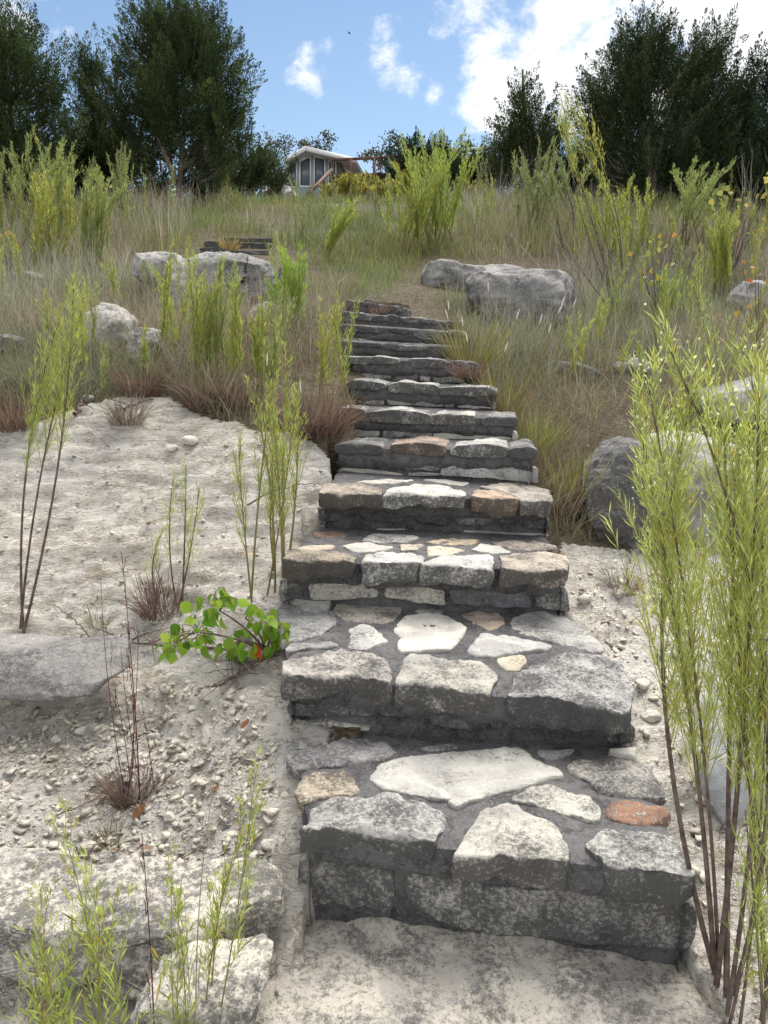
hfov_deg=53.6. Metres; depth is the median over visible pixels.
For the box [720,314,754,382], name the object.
willow shrub
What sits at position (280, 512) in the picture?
willow shrub
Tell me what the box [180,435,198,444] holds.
stone chunk
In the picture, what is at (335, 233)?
willow shrub
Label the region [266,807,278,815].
stone chunk
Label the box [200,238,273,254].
stone staircase
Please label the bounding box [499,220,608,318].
dry shrub
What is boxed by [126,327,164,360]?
rock
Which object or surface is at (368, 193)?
willow shrub
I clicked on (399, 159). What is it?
juniper tree
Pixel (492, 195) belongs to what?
willow shrub
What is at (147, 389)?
grass tuft
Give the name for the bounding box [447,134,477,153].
oak tree
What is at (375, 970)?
limestone slab
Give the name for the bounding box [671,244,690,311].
willow shrub
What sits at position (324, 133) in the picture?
oak tree
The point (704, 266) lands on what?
willow shrub
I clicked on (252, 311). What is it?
boulder
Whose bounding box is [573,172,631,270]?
willow shrub
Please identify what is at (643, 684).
stone chunk
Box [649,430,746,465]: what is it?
boulder
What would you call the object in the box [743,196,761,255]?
willow shrub
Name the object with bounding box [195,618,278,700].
dead branch
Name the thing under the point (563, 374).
scrub grass
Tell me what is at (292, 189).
willow shrub
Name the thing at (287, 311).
willow shrub
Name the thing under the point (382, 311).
grass tuft
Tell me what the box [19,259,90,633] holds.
willow shrub
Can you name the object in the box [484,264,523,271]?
boulder
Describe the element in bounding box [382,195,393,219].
willow shrub
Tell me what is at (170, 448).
stone chunk
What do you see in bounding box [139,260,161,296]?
willow shrub
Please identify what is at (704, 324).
willow shrub
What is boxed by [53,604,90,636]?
dead branch
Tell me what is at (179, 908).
willow shrub
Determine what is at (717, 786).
boulder
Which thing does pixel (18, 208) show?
willow shrub
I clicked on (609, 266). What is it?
willow shrub
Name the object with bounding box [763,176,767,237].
willow shrub
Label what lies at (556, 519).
grass
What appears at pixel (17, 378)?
grass tuft
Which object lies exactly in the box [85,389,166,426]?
grass tuft
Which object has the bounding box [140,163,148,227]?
willow shrub
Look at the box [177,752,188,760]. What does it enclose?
stone chunk
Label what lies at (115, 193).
willow shrub
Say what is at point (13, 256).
willow shrub
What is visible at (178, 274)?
willow shrub
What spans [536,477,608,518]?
grass tuft
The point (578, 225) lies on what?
willow shrub
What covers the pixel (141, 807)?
fallen leaf
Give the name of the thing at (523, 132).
juniper tree
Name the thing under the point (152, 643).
dead branch
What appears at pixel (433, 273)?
boulder
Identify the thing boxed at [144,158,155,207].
willow shrub
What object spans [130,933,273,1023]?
bedrock ledge
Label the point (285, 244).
willow shrub
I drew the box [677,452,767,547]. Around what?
boulder
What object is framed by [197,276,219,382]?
willow shrub
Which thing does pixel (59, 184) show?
willow shrub
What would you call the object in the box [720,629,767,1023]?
willow shrub
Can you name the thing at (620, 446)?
boulder
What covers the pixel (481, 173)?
willow shrub
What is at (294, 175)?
window
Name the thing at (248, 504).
dead branch
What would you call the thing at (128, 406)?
dead branch
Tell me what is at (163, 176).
shrub
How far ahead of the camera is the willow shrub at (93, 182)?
13.69 m
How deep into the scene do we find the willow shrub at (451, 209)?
10.69 m
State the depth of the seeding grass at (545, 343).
5.27 m
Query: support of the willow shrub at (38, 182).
on the ground at (136, 474)
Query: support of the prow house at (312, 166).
on the ground at (136, 474)
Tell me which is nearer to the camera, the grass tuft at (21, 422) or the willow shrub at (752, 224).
the grass tuft at (21, 422)
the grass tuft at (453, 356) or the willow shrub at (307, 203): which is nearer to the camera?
the grass tuft at (453, 356)
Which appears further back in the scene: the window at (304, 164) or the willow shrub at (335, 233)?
the window at (304, 164)
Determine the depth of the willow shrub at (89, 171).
12.88 m
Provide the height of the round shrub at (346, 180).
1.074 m
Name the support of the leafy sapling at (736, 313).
on the ground at (136, 474)
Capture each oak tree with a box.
[250,126,302,190]
[295,129,338,151]
[357,129,416,172]
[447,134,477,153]
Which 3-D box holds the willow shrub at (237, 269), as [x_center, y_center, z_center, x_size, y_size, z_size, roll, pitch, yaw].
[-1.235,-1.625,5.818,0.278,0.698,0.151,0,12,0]
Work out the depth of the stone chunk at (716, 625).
3.27 m
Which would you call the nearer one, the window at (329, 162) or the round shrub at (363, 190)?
the round shrub at (363, 190)
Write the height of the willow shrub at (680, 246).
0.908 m
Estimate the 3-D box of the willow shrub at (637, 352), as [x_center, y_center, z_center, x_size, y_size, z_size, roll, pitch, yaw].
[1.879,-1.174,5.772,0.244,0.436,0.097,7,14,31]
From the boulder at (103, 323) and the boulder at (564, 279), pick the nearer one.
the boulder at (103, 323)
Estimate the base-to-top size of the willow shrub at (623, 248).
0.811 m
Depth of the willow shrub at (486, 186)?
16.19 m
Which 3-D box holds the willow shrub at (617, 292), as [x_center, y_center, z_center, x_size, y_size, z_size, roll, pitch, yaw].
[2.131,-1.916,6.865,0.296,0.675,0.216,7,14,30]
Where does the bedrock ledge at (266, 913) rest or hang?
on the ground at (136, 474)
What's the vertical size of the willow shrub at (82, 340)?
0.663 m
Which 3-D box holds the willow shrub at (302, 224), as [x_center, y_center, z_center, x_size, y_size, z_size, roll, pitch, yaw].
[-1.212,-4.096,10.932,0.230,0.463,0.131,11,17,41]
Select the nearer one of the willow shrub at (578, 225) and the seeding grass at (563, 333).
the seeding grass at (563, 333)
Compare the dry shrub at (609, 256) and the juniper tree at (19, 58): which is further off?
the juniper tree at (19, 58)
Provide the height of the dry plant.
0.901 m
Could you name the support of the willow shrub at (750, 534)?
on the ground at (136, 474)
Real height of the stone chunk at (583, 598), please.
0.041 m
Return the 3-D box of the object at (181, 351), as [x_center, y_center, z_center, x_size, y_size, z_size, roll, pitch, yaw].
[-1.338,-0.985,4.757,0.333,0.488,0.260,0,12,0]
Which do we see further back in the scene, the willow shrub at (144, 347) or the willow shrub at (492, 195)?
the willow shrub at (492, 195)
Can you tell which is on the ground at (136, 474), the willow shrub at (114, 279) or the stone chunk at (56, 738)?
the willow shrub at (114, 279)
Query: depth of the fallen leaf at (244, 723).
2.63 m
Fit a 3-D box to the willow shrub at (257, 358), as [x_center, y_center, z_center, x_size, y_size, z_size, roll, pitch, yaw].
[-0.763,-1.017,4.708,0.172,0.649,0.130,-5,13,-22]
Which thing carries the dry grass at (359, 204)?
on the ground at (136, 474)
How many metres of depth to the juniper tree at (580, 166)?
16.14 m
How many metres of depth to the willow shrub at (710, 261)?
9.44 m
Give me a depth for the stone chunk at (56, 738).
2.73 m
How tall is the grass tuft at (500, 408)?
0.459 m
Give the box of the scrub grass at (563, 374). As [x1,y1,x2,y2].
[427,269,767,543]
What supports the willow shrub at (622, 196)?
on the ground at (136, 474)
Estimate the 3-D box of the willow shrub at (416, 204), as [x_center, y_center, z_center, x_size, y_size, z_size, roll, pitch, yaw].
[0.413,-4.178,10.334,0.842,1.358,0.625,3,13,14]
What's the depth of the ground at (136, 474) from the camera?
3.49 m
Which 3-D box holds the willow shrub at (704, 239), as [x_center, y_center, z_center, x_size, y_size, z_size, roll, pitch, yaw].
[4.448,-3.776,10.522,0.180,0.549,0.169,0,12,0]
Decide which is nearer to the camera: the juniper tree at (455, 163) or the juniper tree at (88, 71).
the juniper tree at (88, 71)
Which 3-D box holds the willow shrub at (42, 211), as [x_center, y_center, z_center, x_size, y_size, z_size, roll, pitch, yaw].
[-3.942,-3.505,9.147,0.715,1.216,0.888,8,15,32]
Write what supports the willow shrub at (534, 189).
on the ground at (136, 474)
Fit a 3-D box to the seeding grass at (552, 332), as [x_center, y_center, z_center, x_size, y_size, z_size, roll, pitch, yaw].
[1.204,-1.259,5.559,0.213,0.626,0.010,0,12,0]
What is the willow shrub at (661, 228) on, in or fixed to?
on the ground at (136, 474)
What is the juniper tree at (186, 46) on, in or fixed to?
on the ground at (136, 474)
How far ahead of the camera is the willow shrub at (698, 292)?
6.30 m
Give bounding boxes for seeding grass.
[266,354,269,392]
[496,310,518,386]
[522,306,561,392]
[525,315,541,380]
[532,296,564,382]
[553,299,575,377]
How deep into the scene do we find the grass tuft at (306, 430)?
4.21 m
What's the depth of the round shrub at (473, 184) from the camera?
20.41 m
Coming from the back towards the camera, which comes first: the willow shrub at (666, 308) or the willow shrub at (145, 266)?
the willow shrub at (145, 266)
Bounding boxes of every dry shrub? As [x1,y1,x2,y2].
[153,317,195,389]
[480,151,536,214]
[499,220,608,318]
[529,167,624,329]
[596,228,694,313]
[731,145,764,277]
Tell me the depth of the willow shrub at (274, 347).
4.50 m
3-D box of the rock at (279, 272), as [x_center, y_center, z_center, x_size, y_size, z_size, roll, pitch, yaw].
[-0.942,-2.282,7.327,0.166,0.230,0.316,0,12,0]
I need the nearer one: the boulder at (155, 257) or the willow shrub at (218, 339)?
the willow shrub at (218, 339)
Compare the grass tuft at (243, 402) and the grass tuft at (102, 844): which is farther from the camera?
the grass tuft at (243, 402)
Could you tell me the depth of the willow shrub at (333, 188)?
15.88 m
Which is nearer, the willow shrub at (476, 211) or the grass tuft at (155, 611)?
the grass tuft at (155, 611)
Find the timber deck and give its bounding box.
[305,156,407,197]
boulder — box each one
[0,633,131,701]
[84,302,137,356]
[131,251,184,290]
[167,251,277,307]
[245,302,284,331]
[262,186,298,201]
[420,259,485,290]
[465,268,575,328]
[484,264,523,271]
[574,436,678,556]
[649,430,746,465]
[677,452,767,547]
[689,672,765,825]
[694,375,767,422]
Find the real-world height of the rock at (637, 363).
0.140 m
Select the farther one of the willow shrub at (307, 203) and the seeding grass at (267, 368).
the willow shrub at (307, 203)
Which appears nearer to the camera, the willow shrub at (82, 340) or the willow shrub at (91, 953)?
the willow shrub at (91, 953)
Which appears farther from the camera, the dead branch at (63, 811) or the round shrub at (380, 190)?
the round shrub at (380, 190)
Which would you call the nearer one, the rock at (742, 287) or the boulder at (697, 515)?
the boulder at (697, 515)
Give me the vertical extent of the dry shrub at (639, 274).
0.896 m
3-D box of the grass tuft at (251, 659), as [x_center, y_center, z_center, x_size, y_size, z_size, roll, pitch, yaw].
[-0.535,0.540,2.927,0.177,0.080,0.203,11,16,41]
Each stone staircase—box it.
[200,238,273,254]
[277,300,696,973]
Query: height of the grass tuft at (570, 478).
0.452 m
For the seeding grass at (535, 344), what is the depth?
5.46 m
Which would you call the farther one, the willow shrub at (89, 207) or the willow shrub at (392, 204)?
the willow shrub at (392, 204)
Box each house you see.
[284,146,363,202]
[433,145,494,195]
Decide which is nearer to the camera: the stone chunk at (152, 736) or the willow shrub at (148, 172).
the stone chunk at (152, 736)
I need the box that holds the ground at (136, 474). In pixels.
[0,202,767,1023]
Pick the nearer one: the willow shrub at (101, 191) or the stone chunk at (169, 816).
the stone chunk at (169, 816)
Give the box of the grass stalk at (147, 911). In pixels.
[138,833,154,1023]
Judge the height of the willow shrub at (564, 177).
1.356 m
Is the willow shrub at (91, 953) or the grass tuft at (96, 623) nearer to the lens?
the willow shrub at (91, 953)
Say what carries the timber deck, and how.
on the ground at (136, 474)
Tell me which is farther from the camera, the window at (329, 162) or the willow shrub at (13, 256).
the window at (329, 162)
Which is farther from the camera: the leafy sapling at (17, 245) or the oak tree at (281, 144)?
the oak tree at (281, 144)
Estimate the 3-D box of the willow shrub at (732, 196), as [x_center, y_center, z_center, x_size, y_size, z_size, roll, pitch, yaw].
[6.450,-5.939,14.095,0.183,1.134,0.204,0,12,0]
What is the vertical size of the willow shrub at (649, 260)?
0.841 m
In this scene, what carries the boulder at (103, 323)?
on the ground at (136, 474)
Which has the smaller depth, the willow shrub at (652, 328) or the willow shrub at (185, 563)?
the willow shrub at (185, 563)
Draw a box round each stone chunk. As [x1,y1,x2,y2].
[51,735,61,742]
[74,726,85,734]
[82,395,93,401]
[146,732,160,739]
[163,811,174,821]
[166,445,177,451]
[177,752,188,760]
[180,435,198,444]
[201,687,220,701]
[260,839,275,851]
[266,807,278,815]
[577,594,591,603]
[635,678,649,689]
[640,710,661,722]
[709,622,733,632]
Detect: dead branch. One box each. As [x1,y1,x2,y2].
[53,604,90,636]
[56,790,105,815]
[73,371,109,415]
[92,609,249,669]
[109,389,152,412]
[182,805,234,858]
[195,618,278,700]
[247,483,313,505]
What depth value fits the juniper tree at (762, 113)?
13.80 m
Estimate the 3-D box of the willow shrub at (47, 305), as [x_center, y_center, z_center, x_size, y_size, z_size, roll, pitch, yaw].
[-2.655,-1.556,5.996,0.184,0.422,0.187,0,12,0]
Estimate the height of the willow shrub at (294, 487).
1.059 m
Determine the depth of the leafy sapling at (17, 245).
8.73 m
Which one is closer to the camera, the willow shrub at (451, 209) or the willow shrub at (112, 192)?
the willow shrub at (451, 209)
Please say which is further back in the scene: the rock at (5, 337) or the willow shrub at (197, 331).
the rock at (5, 337)
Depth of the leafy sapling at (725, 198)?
9.44 m
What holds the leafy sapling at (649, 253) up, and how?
on the ground at (136, 474)
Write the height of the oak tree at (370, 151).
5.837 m
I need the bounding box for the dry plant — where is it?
[175,763,217,1006]
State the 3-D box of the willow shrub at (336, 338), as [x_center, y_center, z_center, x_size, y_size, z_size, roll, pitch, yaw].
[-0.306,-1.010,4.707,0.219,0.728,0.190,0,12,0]
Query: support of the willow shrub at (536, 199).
on the ground at (136, 474)
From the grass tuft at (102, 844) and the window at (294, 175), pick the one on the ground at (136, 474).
the grass tuft at (102, 844)
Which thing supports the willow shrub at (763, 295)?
on the ground at (136, 474)
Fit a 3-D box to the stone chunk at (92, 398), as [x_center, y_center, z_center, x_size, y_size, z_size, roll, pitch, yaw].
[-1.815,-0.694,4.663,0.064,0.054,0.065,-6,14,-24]
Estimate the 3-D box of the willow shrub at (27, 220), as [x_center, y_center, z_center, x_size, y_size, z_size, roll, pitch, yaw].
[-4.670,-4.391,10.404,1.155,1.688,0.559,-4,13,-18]
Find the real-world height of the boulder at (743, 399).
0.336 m
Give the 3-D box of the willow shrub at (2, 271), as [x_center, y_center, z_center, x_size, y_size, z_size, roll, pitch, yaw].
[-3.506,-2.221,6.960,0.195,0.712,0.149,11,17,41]
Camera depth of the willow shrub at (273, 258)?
7.33 m
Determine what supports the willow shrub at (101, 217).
on the ground at (136, 474)
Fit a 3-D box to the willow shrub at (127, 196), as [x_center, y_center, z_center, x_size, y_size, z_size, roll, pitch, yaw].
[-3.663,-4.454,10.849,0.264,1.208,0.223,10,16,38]
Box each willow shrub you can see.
[0,125,83,253]
[0,149,17,252]
[0,229,7,303]
[0,793,173,1023]
[8,233,24,285]
[15,167,27,223]
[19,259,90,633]
[28,168,98,269]
[31,161,52,249]
[32,287,54,331]
[34,133,79,257]
[69,273,100,368]
[74,280,90,375]
[77,164,129,271]
[78,182,105,247]
[79,157,94,201]
[89,161,111,231]
[90,156,95,204]
[97,341,110,398]
[99,250,122,303]
[106,142,130,229]
[110,164,117,209]
[111,147,127,226]
[118,157,135,240]
[137,322,151,384]
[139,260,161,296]
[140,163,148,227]
[141,456,205,613]
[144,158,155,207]
[149,238,194,369]
[154,839,208,1023]
[168,164,176,222]
[173,236,192,320]
[184,251,222,390]
[194,745,269,1006]
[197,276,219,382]
[202,252,246,388]
[204,151,230,199]
[208,255,239,328]
[224,273,245,393]
[228,310,302,601]
[245,294,271,396]
[255,339,310,577]
[260,316,281,409]
[263,269,284,323]
[266,229,281,288]
[269,217,279,266]
[270,288,297,347]
[276,231,289,292]
[276,241,309,336]
[280,249,297,315]
[288,174,298,203]
[293,211,305,241]
[304,185,313,224]
[315,295,339,403]
[320,191,328,213]
[321,290,350,404]
[323,195,360,257]
[330,172,338,204]
[343,296,359,389]
[349,184,354,202]
[366,178,369,204]
[371,184,383,223]
[382,151,446,255]
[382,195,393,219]
[386,173,393,198]
[389,159,422,200]
[399,126,485,249]
[473,188,484,233]
[474,150,484,194]
[476,155,490,203]
[485,178,496,226]
[510,135,577,234]
[528,174,537,209]
[533,153,590,250]
[553,93,622,298]
[566,311,594,384]
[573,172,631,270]
[573,194,585,264]
[592,289,611,342]
[601,292,767,1016]
[602,264,634,335]
[605,257,622,318]
[612,222,628,275]
[614,173,656,274]
[615,183,626,219]
[616,330,645,382]
[626,209,635,267]
[627,249,646,307]
[634,229,663,297]
[637,304,666,370]
[644,209,660,274]
[646,210,664,252]
[656,262,680,329]
[656,267,683,310]
[662,155,735,267]
[665,184,675,213]
[665,206,684,268]
[669,204,681,240]
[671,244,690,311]
[679,261,704,324]
[684,196,694,262]
[686,241,703,352]
[696,288,725,387]
[698,229,719,295]
[700,221,710,256]
[704,242,718,277]
[705,198,740,298]
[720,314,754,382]
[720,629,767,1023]
[728,161,735,209]
[740,278,767,354]
[741,207,756,268]
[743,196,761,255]
[744,191,756,246]
[748,214,766,279]
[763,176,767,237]
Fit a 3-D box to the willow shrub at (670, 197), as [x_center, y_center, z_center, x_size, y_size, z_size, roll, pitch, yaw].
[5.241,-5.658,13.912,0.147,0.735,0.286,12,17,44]
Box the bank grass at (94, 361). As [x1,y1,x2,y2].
[0,254,410,444]
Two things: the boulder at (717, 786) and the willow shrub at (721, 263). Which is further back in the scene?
the willow shrub at (721, 263)
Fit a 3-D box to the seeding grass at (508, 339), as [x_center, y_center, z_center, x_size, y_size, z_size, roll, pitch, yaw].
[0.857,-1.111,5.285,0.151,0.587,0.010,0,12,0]
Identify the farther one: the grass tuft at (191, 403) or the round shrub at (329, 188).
the round shrub at (329, 188)
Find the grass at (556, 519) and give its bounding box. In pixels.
[422,293,644,539]
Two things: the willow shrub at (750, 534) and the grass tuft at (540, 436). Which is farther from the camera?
the grass tuft at (540, 436)
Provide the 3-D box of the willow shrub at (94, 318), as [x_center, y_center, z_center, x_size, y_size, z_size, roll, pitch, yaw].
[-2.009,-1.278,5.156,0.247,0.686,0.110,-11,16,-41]
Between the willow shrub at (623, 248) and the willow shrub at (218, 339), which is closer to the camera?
the willow shrub at (218, 339)
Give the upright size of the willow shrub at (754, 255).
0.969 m
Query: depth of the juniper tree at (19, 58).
13.52 m
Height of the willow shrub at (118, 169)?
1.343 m
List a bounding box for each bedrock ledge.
[0,847,286,1002]
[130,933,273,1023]
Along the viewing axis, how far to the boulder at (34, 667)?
2.78 m
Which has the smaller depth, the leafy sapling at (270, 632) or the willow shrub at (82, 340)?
the leafy sapling at (270, 632)
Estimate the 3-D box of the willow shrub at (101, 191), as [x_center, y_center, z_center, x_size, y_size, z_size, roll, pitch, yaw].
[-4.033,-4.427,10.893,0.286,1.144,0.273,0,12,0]
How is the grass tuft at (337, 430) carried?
on the ground at (136, 474)
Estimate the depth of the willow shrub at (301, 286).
6.04 m
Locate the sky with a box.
[0,0,767,201]
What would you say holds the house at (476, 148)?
on the ground at (136, 474)
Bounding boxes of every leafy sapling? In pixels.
[0,226,34,274]
[154,587,290,664]
[627,232,687,319]
[708,172,767,278]
[734,260,767,353]
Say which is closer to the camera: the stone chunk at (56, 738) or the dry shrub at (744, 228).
the stone chunk at (56, 738)
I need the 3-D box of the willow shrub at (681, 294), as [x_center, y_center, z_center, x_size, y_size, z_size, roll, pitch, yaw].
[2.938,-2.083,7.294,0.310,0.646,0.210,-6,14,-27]
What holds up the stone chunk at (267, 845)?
on the ground at (136, 474)
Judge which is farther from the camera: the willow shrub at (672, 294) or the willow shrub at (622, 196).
the willow shrub at (622, 196)
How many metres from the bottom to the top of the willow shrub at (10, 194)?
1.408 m
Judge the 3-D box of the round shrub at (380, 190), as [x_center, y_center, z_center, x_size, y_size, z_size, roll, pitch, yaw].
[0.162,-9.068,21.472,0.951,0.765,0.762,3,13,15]
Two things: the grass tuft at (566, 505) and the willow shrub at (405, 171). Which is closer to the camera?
the grass tuft at (566, 505)
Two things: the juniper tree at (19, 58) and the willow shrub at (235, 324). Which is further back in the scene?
the juniper tree at (19, 58)
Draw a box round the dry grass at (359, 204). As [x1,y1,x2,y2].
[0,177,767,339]
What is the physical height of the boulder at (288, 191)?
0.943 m
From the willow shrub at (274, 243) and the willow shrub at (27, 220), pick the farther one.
the willow shrub at (27, 220)
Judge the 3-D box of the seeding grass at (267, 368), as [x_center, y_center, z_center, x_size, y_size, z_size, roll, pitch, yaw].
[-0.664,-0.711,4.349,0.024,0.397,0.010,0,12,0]
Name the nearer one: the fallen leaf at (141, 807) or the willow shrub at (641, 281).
the fallen leaf at (141, 807)
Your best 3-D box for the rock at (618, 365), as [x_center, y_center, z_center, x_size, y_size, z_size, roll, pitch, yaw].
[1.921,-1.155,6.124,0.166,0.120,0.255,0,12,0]
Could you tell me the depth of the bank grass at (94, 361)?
5.34 m
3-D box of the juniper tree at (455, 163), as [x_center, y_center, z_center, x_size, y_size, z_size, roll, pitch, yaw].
[3.528,-10.122,22.343,4.033,2.417,1.846,0,12,0]
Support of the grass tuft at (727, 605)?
on the ground at (136, 474)
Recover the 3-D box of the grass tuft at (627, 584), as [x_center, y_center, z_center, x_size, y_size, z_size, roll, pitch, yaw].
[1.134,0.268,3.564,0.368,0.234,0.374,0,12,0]
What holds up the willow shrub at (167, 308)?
on the ground at (136, 474)
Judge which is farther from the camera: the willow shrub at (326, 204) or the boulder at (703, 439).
the willow shrub at (326, 204)
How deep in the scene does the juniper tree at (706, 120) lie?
14.33 m
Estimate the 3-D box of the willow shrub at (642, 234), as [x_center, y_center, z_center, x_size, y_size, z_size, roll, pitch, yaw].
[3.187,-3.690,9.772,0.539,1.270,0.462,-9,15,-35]
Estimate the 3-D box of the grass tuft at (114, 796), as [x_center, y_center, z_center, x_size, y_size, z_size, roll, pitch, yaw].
[-0.841,0.591,2.419,0.433,0.791,0.481,0,12,0]
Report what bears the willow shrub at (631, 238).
on the ground at (136, 474)
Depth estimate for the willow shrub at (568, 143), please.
8.07 m
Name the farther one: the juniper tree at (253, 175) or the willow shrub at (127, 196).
the juniper tree at (253, 175)
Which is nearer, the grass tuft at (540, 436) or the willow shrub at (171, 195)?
the grass tuft at (540, 436)
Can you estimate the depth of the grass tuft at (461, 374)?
5.06 m
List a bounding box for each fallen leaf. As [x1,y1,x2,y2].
[132,804,144,818]
[241,719,248,728]
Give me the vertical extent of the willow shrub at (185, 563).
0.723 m
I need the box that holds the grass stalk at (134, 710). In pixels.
[115,551,139,798]
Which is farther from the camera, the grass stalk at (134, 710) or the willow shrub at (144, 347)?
the willow shrub at (144, 347)
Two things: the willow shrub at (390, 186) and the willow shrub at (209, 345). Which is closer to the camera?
the willow shrub at (209, 345)
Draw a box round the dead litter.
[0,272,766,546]
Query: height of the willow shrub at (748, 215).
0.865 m
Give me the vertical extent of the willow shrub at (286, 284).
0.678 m
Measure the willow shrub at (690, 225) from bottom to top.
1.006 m
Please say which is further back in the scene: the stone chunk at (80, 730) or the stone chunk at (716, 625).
the stone chunk at (716, 625)
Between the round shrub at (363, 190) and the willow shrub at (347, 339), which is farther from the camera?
the round shrub at (363, 190)
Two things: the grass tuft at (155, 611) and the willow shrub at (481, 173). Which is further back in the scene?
the willow shrub at (481, 173)
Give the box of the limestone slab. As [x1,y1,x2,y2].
[254,917,724,1023]
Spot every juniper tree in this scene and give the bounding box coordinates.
[0,0,91,216]
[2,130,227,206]
[52,21,145,190]
[82,0,267,208]
[210,133,298,199]
[377,125,470,193]
[442,134,566,199]
[481,61,575,195]
[540,136,745,211]
[556,0,767,214]
[736,37,767,214]
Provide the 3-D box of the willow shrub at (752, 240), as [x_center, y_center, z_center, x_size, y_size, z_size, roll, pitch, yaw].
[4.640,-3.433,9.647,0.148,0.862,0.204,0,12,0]
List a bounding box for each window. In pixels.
[287,163,296,186]
[299,156,310,186]
[314,156,324,186]
[328,160,335,182]
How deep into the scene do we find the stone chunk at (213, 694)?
2.81 m
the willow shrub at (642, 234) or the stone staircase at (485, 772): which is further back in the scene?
the willow shrub at (642, 234)
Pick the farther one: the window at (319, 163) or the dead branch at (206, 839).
the window at (319, 163)
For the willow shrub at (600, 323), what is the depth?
6.38 m
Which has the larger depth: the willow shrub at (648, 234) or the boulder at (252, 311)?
the willow shrub at (648, 234)
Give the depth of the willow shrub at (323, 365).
4.64 m
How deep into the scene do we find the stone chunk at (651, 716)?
2.65 m
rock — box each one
[0,334,26,352]
[8,271,51,287]
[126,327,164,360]
[193,723,211,746]
[278,265,293,286]
[554,361,599,379]
[613,361,632,371]
[628,358,648,373]
[725,280,767,309]
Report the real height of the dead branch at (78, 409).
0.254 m
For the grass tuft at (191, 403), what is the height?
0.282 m
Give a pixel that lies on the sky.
(429, 65)
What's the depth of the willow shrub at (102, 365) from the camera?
4.62 m
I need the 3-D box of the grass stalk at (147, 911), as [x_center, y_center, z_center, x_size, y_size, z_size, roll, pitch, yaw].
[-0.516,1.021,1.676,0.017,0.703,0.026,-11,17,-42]
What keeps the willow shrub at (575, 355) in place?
on the ground at (136, 474)
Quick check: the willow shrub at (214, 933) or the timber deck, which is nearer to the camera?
the willow shrub at (214, 933)
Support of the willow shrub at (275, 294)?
on the ground at (136, 474)
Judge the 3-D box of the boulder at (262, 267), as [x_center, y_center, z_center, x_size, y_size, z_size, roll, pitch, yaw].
[-1.578,-2.221,7.566,1.073,0.720,1.179,0,12,0]
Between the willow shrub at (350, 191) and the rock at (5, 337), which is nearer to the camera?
the rock at (5, 337)
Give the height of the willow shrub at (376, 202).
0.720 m
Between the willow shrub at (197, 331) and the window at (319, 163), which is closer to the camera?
the willow shrub at (197, 331)
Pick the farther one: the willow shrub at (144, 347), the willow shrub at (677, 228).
the willow shrub at (677, 228)
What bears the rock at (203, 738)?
on the ground at (136, 474)
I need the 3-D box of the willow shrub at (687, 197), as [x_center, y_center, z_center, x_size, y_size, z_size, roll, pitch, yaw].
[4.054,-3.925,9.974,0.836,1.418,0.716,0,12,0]
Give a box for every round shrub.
[317,181,340,198]
[333,171,359,199]
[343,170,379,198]
[359,179,390,200]
[371,177,404,201]
[458,178,491,195]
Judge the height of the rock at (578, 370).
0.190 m
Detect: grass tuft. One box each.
[0,349,91,392]
[0,371,77,432]
[61,576,187,831]
[70,602,124,630]
[79,810,141,862]
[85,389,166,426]
[102,354,178,397]
[112,556,206,626]
[158,367,254,408]
[202,371,268,411]
[211,233,245,250]
[220,657,254,664]
[244,373,387,436]
[251,387,355,438]
[368,300,394,313]
[410,302,519,378]
[439,354,494,378]
[451,352,554,420]
[496,400,584,460]
[534,435,620,510]
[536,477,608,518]
[585,549,656,596]
[715,595,758,616]
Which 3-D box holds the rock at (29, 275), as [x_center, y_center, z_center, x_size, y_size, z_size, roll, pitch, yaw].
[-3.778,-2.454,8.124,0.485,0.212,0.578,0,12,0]
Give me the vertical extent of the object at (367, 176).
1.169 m

